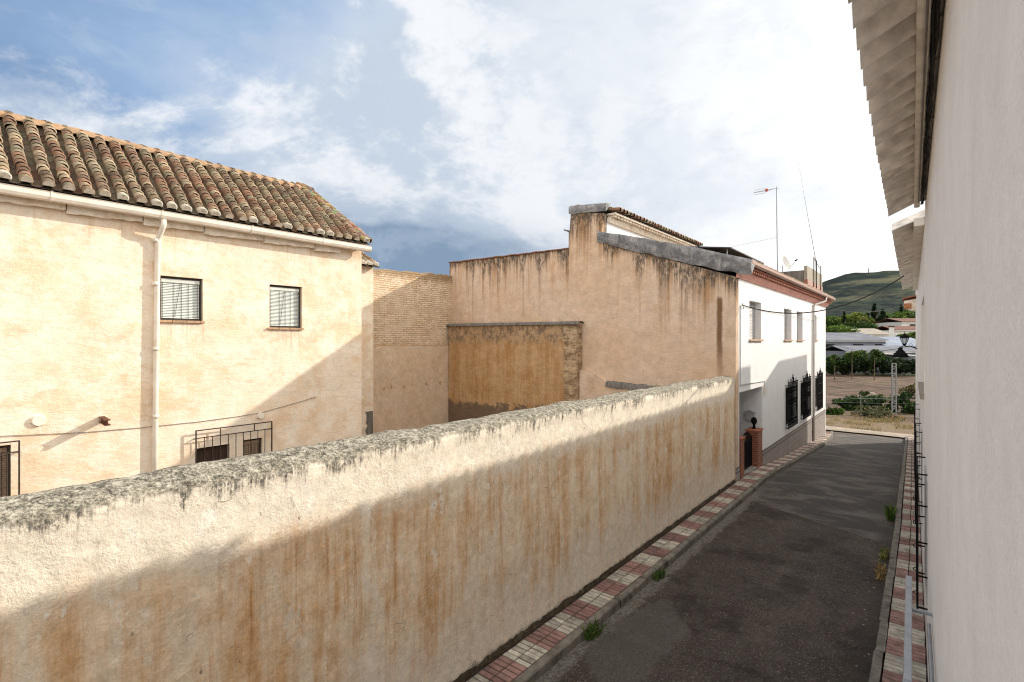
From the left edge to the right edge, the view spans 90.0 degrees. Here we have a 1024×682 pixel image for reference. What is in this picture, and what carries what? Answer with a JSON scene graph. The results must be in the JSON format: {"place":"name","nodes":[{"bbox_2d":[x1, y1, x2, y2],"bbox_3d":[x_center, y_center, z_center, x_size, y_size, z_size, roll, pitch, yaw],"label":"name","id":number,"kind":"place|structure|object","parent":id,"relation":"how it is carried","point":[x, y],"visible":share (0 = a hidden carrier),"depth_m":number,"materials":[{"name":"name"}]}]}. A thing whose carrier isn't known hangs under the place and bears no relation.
{"place":"outdoors","nodes":[
{"label":"outdoors","id":0,"kind":"place"},
{"bbox_2d":[0,110,372,496],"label":"old house","id":1,"kind":"structure","parent":0,"point":[160,309],"depth_m":10.80,"materials":[{"name":"beige paint"}]},
{"bbox_2d":[0,445,9,496],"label":"window","id":2,"kind":"structure","parent":1,"relation":"in","point":[5,448],"depth_m":8.99,"materials":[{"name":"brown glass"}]},
{"bbox_2d":[160,276,204,322],"bbox_3d":[-7.161,-0.885,11.068,0.185,0.980,0.888,0,0,39],"label":"window","id":3,"kind":"structure","parent":1,"relation":"in","point":[180,298],"depth_m":11.11,"materials":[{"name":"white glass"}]},
{"bbox_2d":[197,444,226,462],"bbox_3d":[-6.842,3.288,11.628,0.075,1.825,0.690,0,0,39],"label":"door","id":4,"kind":"structure","parent":1,"relation":"in","point":[216,449],"depth_m":11.62,"materials":[{"name":"brown wood"}]},
{"bbox_2d":[244,438,260,455],"bbox_3d":[-6.259,2.792,12.282,0.055,0.905,0.440,0,0,39],"label":"window","id":5,"kind":"structure","parent":1,"relation":"in","point":[255,443],"depth_m":12.31,"materials":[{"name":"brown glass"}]},
{"bbox_2d":[267,285,303,329],"bbox_3d":[-5.705,-0.835,12.861,0.185,1.100,0.908,0,0,39],"label":"window","id":6,"kind":"structure","parent":1,"relation":"in","point":[284,300],"depth_m":12.92,"materials":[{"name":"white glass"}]},
{"bbox_2d":[362,252,379,435],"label":"wing","id":7,"kind":"structure","parent":1,"relation":"attached to","point":[369,263],"depth_m":19.16,"materials":[{"name":"beige paint"}]},
{"bbox_2d":[0,0,924,282],"label":"sky","id":8,"kind":"structure","parent":0,"point":[445,131],"materials":[{"name":"blue"}]},
{"bbox_2d":[464,433,830,681],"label":"pavement","id":9,"kind":"structure","parent":0,"point":[518,666],"depth_m":8.63,"materials":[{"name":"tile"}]},
{"bbox_2d":[453,480,735,681],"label":"moss","id":10,"kind":"object","parent":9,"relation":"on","point":[499,651],"visible":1,"depth_m":8.15,"materials":[{"name":"plant"}]},
{"bbox_2d":[536,432,904,681],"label":"road","id":11,"kind":"structure","parent":0,"point":[761,591],"depth_m":8.74,"materials":[{"name":"grey asphalt"}]},
{"bbox_2d":[581,618,607,641],"bbox_3d":[1.199,4.215,7.492,0.418,0.236,0.286,0,0,-37],"label":"green weed","id":12,"kind":"object","parent":11,"relation":"on","point":[591,632],"visible":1,"depth_m":7.48,"materials":[{"name":"green plant"}]},
{"bbox_2d":[652,564,665,581],"bbox_3d":[2.674,4.241,9.376,0.286,0.183,0.420,0,0,39],"label":"green weed","id":13,"kind":"object","parent":11,"relation":"on","point":[659,574],"visible":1,"depth_m":9.33,"materials":[{"name":"green plant"}]},
{"bbox_2d":[551,445,902,681],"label":"grit","id":14,"kind":"object","parent":11,"relation":"on","point":[728,532],"visible":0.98,"depth_m":10.36,"materials":[{"name":"grey gravel"}]},
{"bbox_2d":[873,561,887,580],"bbox_3d":[6.846,4.259,9.487,0.251,0.148,0.784,0,0,39],"label":"dry weed","id":15,"kind":"object","parent":11,"relation":"on","point":[881,569],"visible":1,"depth_m":9.45,"materials":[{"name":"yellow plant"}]},
{"bbox_2d":[878,547,889,559],"bbox_3d":[7.490,4.265,10.301,0.209,0.135,0.520,0,0,39],"label":"weed","id":16,"kind":"object","parent":11,"relation":"on","point":[884,554],"visible":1,"depth_m":10.23,"materials":[{"name":"green plant"}]},
{"bbox_2d":[880,502,899,521],"bbox_3d":[9.287,4.173,12.549,0.428,0.318,0.957,0,0,39],"label":"leafy weed","id":17,"kind":"object","parent":11,"relation":"on","point":[890,512],"visible":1,"depth_m":12.42,"materials":[{"name":"green plant"}]},
{"bbox_2d":[549,371,926,681],"bbox_3d":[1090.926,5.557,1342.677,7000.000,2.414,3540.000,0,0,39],"label":"ground","id":18,"kind":"structure","parent":0,"point":[841,386],"depth_m":62.64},
{"bbox_2d":[0,376,734,681],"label":"garden wall","id":19,"kind":"structure","parent":18,"relation":"on","point":[452,551],"depth_m":5.15,"materials":[{"name":"paint"}]},
{"bbox_2d":[373,269,451,433],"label":"brick wall","id":20,"kind":"structure","parent":18,"relation":"on","point":[412,315],"depth_m":21.02,"materials":[{"name":"beige brick"}]},
{"bbox_2d":[446,321,583,421],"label":"shed wall","id":21,"kind":"structure","parent":18,"relation":"on","point":[496,368],"depth_m":20.36,"materials":[{"name":"paint"}]},
{"bbox_2d":[579,370,656,399],"bbox_3d":[4.268,2.725,17.122,4.570,3.350,0.316,0,0,39],"label":"wall stub","id":22,"kind":"object","parent":18,"relation":"on","point":[593,384],"depth_m":18.02,"materials":[{"name":"paint"}]},
{"bbox_2d":[448,203,835,481],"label":"white house","id":23,"kind":"structure","parent":18,"relation":"on","point":[636,297],"depth_m":18.16,"materials":[{"name":"paint"}]},
{"bbox_2d":[679,246,763,270],"bbox_3d":[8.251,-3.080,20.225,2.100,0.960,4.600,0,0,39],"label":"roof canopy","id":24,"kind":"object","parent":23,"relation":"on","point":[730,251],"visible":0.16,"depth_m":18.68,"materials":[{"name":"metal"}]},
{"bbox_2d":[734,186,777,270],"bbox_3d":[10.662,-5.275,24.169,6.180,4.950,0.764,0,0,-36],"label":"tv antenna","id":25,"kind":"object","parent":23,"relation":"on","point":[766,190],"visible":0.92,"depth_m":25.64,"materials":[{"name":"metal"}]},
{"bbox_2d":[786,387,789,423],"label":"window","id":26,"kind":"structure","parent":23,"relation":"in","point":[787,387],"depth_m":21.35,"materials":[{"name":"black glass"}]},
{"bbox_2d":[781,256,797,272],"bbox_3d":[13.636,-3.460,25.087,0.725,1.520,0.625,0,0,39],"label":"satellite dish","id":27,"kind":"object","parent":23,"relation":"on","point":[786,263],"visible":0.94,"depth_m":25.32,"materials":[{"name":"metal"}]},
{"bbox_2d":[801,382,802,414],"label":"window","id":28,"kind":"structure","parent":23,"relation":"in","point":[802,382],"depth_m":23.80,"materials":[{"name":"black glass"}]},
{"bbox_2d":[798,162,820,289],"bbox_3d":[15.969,-6.318,27.612,0.922,7.035,2.252,0,0,39],"label":"whip antenna","id":29,"kind":"object","parent":23,"relation":"on","point":[816,264],"visible":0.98,"depth_m":27.74,"materials":[{"name":"metal"}]},
{"bbox_2d":[815,378,816,407],"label":"window","id":30,"kind":"structure","parent":23,"relation":"in","point":[815,378],"depth_m":26.71,"materials":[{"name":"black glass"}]},
{"bbox_2d":[742,275,903,313],"bbox_3d":[8.998,-1.321,14.981,4.148,1.022,0.034,0,0,19],"label":"overhead cable","id":31,"kind":"object","parent":23,"relation":"attached to","point":[829,308],"visible":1,"depth_m":14.89,"materials":[{"name":"black rubber"}]},
{"bbox_2d":[512,431,832,681],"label":"kerb","id":32,"kind":"structure","parent":18,"relation":"on","point":[539,668],"depth_m":8.80,"materials":[{"name":"concrete"}]},
{"bbox_2d":[829,354,837,379],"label":"young tree","id":33,"kind":"object","parent":18,"relation":"on","point":[833,358],"visible":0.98,"depth_m":85.95,"materials":[{"name":"green plant"}]},
{"bbox_2d":[826,405,844,414],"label":"green bush","id":34,"kind":"object","parent":18,"relation":"on","point":[834,411],"visible":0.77,"depth_m":41.87,"materials":[{"name":"green plant"}]},
{"bbox_2d":[826,355,848,374],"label":"hedge clump","id":35,"kind":"object","parent":18,"relation":"on","point":[829,367],"visible":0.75,"depth_m":97.40,"materials":[{"name":"green plant"}]},
{"bbox_2d":[826,315,852,326],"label":"round tree","id":36,"kind":"object","parent":18,"relation":"on","point":[830,321],"visible":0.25,"depth_m":170.95,"materials":[{"name":"green plant"}]},
{"bbox_2d":[826,324,860,331],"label":"round tree","id":37,"kind":"object","parent":18,"relation":"on","point":[841,328],"visible":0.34,"depth_m":124.26,"materials":[{"name":"green plant"}]},
{"bbox_2d":[841,311,846,323],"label":"cypress","id":38,"kind":"object","parent":18,"relation":"on","point":[844,319],"visible":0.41,"depth_m":159.86,"materials":[{"name":"green plant"}]},
{"bbox_2d":[835,355,861,374],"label":"hedge clump","id":39,"kind":"object","parent":18,"relation":"on","point":[853,365],"visible":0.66,"depth_m":97.11,"materials":[{"name":"green plant"}]},
{"bbox_2d":[845,351,859,378],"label":"young tree","id":40,"kind":"object","parent":18,"relation":"on","point":[853,356],"visible":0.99,"depth_m":86.16,"materials":[{"name":"green plant"}]},
{"bbox_2d":[831,395,874,410],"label":"dark bush","id":41,"kind":"object","parent":18,"relation":"on","point":[853,403],"visible":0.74,"depth_m":45.59,"materials":[{"name":"green plant"}]},
{"bbox_2d":[834,321,877,328],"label":"round tree","id":42,"kind":"object","parent":18,"relation":"on","point":[863,325],"visible":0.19,"depth_m":155.97,"materials":[{"name":"green plant"}]},
{"bbox_2d":[835,312,877,326],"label":"round tree","id":43,"kind":"object","parent":18,"relation":"on","point":[857,317],"visible":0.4,"depth_m":167.55,"materials":[{"name":"green plant"}]},
{"bbox_2d":[826,332,887,350],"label":"grey shed","id":44,"kind":"structure","parent":18,"relation":"on","point":[849,339],"depth_m":112.00,"materials":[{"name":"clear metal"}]},
{"bbox_2d":[831,394,889,409],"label":"wire fence","id":45,"kind":"object","parent":18,"relation":"on","point":[860,400],"visible":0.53,"depth_m":44.50,"materials":[{"name":"grey metal"}]},
{"bbox_2d":[859,389,869,396],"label":"pale bush","id":46,"kind":"object","parent":18,"relation":"on","point":[862,393],"visible":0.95,"depth_m":57.95,"materials":[{"name":"green plant"}]},
{"bbox_2d":[851,349,884,374],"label":"hedge clump","id":47,"kind":"object","parent":18,"relation":"on","point":[866,364],"visible":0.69,"depth_m":97.19,"materials":[{"name":"green plant"}]},
{"bbox_2d":[851,328,888,336],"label":"cream building","id":48,"kind":"structure","parent":18,"relation":"on","point":[874,332],"depth_m":141.57,"materials":[{"name":"beige paint"}]},
{"bbox_2d":[888,326,894,336],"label":"chimney","id":49,"kind":"object","parent":48,"relation":"on","point":[891,331],"visible":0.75,"depth_m":137.68,"materials":[{"name":"white paint"}]},
{"bbox_2d":[826,346,915,373],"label":"lean to shed","id":50,"kind":"object","parent":18,"relation":"on","point":[907,350],"visible":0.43,"depth_m":105.13,"materials":[{"name":"grey metal"}]},
{"bbox_2d":[870,303,879,323],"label":"dark pine","id":51,"kind":"object","parent":18,"relation":"on","point":[874,314],"visible":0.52,"depth_m":184.52,"materials":[{"name":"green plant"}]},
{"bbox_2d":[869,349,884,379],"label":"young tree","id":52,"kind":"object","parent":18,"relation":"on","point":[876,352],"visible":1,"depth_m":85.71,"materials":[{"name":"green plant"}]},
{"bbox_2d":[850,405,904,418],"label":"dry bush","id":53,"kind":"object","parent":18,"relation":"on","point":[876,412],"visible":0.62,"depth_m":40.28,"materials":[{"name":"green plant"}]},
{"bbox_2d":[863,394,898,411],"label":"dark bush","id":54,"kind":"object","parent":18,"relation":"on","point":[879,399],"visible":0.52,"depth_m":45.83,"materials":[{"name":"green plant"}]},
{"bbox_2d":[877,309,888,319],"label":"dark pine","id":55,"kind":"object","parent":18,"relation":"on","point":[882,315],"visible":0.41,"depth_m":181.56,"materials":[{"name":"green plant"}]},
{"bbox_2d":[873,355,900,375],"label":"hedge clump","id":56,"kind":"object","parent":18,"relation":"on","point":[884,366],"visible":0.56,"depth_m":96.72,"materials":[{"name":"green plant"}]},
{"bbox_2d":[868,436,907,681],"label":"kerb","id":57,"kind":"structure","parent":18,"relation":"on","point":[877,662],"depth_m":8.52,"materials":[{"name":"concrete"}]},
{"bbox_2d":[879,312,907,318],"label":"round tree","id":58,"kind":"object","parent":18,"relation":"on","point":[894,316],"visible":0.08,"depth_m":182.65,"materials":[{"name":"green plant"}]},
{"bbox_2d":[891,363,896,414],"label":"lattice post","id":59,"kind":"object","parent":18,"relation":"on","point":[895,388],"visible":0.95,"depth_m":42.97,"materials":[{"name":"grey metal"}]},
{"bbox_2d":[874,318,915,326],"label":"tiled house","id":60,"kind":"structure","parent":18,"relation":"on","point":[898,322],"depth_m":168.75,"materials":[{"name":"white paint"}]},
{"bbox_2d":[877,326,915,336],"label":"tiled annexe","id":61,"kind":"structure","parent":18,"relation":"on","point":[901,329],"depth_m":151.16,"materials":[{"name":"beige paint"}]},
{"bbox_2d":[880,337,915,345],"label":"blue shed","id":62,"kind":"structure","parent":18,"relation":"on","point":[893,341],"depth_m":113.29,"materials":[{"name":"metal"}]},
{"bbox_2d":[886,415,912,420],"bbox_3d":[29.546,6.364,38.942,2.158,1.456,1.987,0,0,39],"label":"dry bush","id":63,"kind":"object","parent":18,"relation":"on","point":[894,416],"visible":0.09,"depth_m":38.92,"materials":[{"name":"beige plant"}]},
{"bbox_2d":[887,391,915,413],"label":"leafy bush","id":64,"kind":"object","parent":18,"relation":"on","point":[905,403],"visible":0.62,"depth_m":44.67,"materials":[{"name":"green plant"}]},
{"bbox_2d":[888,357,915,375],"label":"hedge clump","id":65,"kind":"object","parent":18,"relation":"on","point":[906,367],"visible":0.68,"depth_m":97.08,"materials":[{"name":"green plant"}]},
{"bbox_2d":[891,309,915,317],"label":"round tree","id":66,"kind":"object","parent":18,"relation":"on","point":[910,314],"visible":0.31,"depth_m":198.91,"materials":[{"name":"green plant"}]},
{"bbox_2d":[895,332,915,338],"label":"round tree","id":67,"kind":"object","parent":18,"relation":"on","point":[911,334],"visible":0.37,"depth_m":121.50,"materials":[{"name":"green plant"}]},
{"bbox_2d":[898,383,915,399],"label":"pale bush","id":68,"kind":"object","parent":18,"relation":"on","point":[911,390],"visible":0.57,"depth_m":56.05,"materials":[{"name":"green plant"}]},
{"bbox_2d":[891,210,924,620],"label":"terrace house","id":69,"kind":"structure","parent":18,"relation":"on","point":[908,233],"depth_m":9.99,"materials":[{"name":"white paint"}]},
{"bbox_2d":[919,410,919,475],"bbox_3d":[10.556,2.585,13.263,0.013,1.570,1.200,0,0,38],"label":"window","id":70,"kind":"structure","parent":69,"relation":"in","point":[919,410],"depth_m":12.79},
{"bbox_2d":[921,429,921,513],"bbox_3d":[8.031,2.585,10.032,0.013,1.570,1.200,0,0,38],"label":"window","id":71,"kind":"structure","parent":69,"relation":"in","point":[921,429],"depth_m":9.99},
{"bbox_2d":[902,290,917,455],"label":"stepped house","id":72,"kind":"structure","parent":18,"relation":"on","point":[910,303],"depth_m":22.02,"materials":[{"name":"white paint"}]},
{"bbox_2d":[892,345,916,356],"bbox_3d":[14.622,0.382,19.043,0.790,0.435,0.497,0,0,39],"label":"hood lamp","id":73,"kind":"object","parent":72,"relation":"attached to","point":[900,352],"visible":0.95,"depth_m":19.01,"materials":[{"name":"black metal"}]},
{"bbox_2d":[899,332,915,347],"bbox_3d":[17.898,-0.005,23.149,0.373,0.850,0.638,0,0,-30],"label":"wall lantern","id":74,"kind":"object","parent":72,"relation":"attached to","point":[904,338],"depth_m":23.19,"materials":[{"name":"black metal"}]},
{"bbox_2d":[848,0,1023,681],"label":"house","id":75,"kind":"structure","parent":18,"relation":"on","point":[974,396],"depth_m":1.85,"materials":[{"name":"white paint"}]},
{"bbox_2d":[902,575,933,681],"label":"metal rail","id":76,"kind":"object","parent":75,"relation":"attached to","point":[907,663],"visible":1,"depth_m":4.56,"materials":[{"name":"metal"}]},
{"bbox_2d":[918,0,928,201],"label":"eave cable","id":77,"kind":"object","parent":75,"relation":"attached to","point":[926,39],"visible":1,"depth_m":3.85,"materials":[{"name":"black rubber"}]},
{"bbox_2d":[925,465,927,604],"bbox_3d":[5.645,2.585,6.979,0.013,1.570,1.150,0,0,38],"label":"window","id":78,"kind":"structure","parent":75,"relation":"in","point":[926,483],"depth_m":6.53,"materials":[{"name":"black metal"}]},
{"bbox_2d":[920,0,940,204],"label":"cable bundle","id":79,"kind":"object","parent":75,"relation":"attached to","point":[935,18],"visible":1,"depth_m":3.93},
{"bbox_2d":[822,270,915,318],"bbox_3d":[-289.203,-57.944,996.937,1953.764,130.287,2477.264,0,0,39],"label":"hill","id":80,"kind":"structure","parent":0,"point":[846,288],"depth_m":625.49,"materials":[{"name":"green plant"}]},
{"bbox_2d":[826,415,913,431],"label":"dry grass","id":81,"kind":"structure","parent":0,"point":[876,421],"depth_m":35.77,"materials":[{"name":"beige plant"}]},
{"bbox_2d":[826,426,913,437],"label":"dirt track","id":82,"kind":"structure","parent":0,"point":[866,431],"depth_m":30.73,"materials":[{"name":"beige concrete"}]},
{"bbox_2d":[882,436,925,681],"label":"pavement","id":83,"kind":"structure","parent":0,"point":[893,664],"depth_m":8.15,"materials":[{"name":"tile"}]}
]}

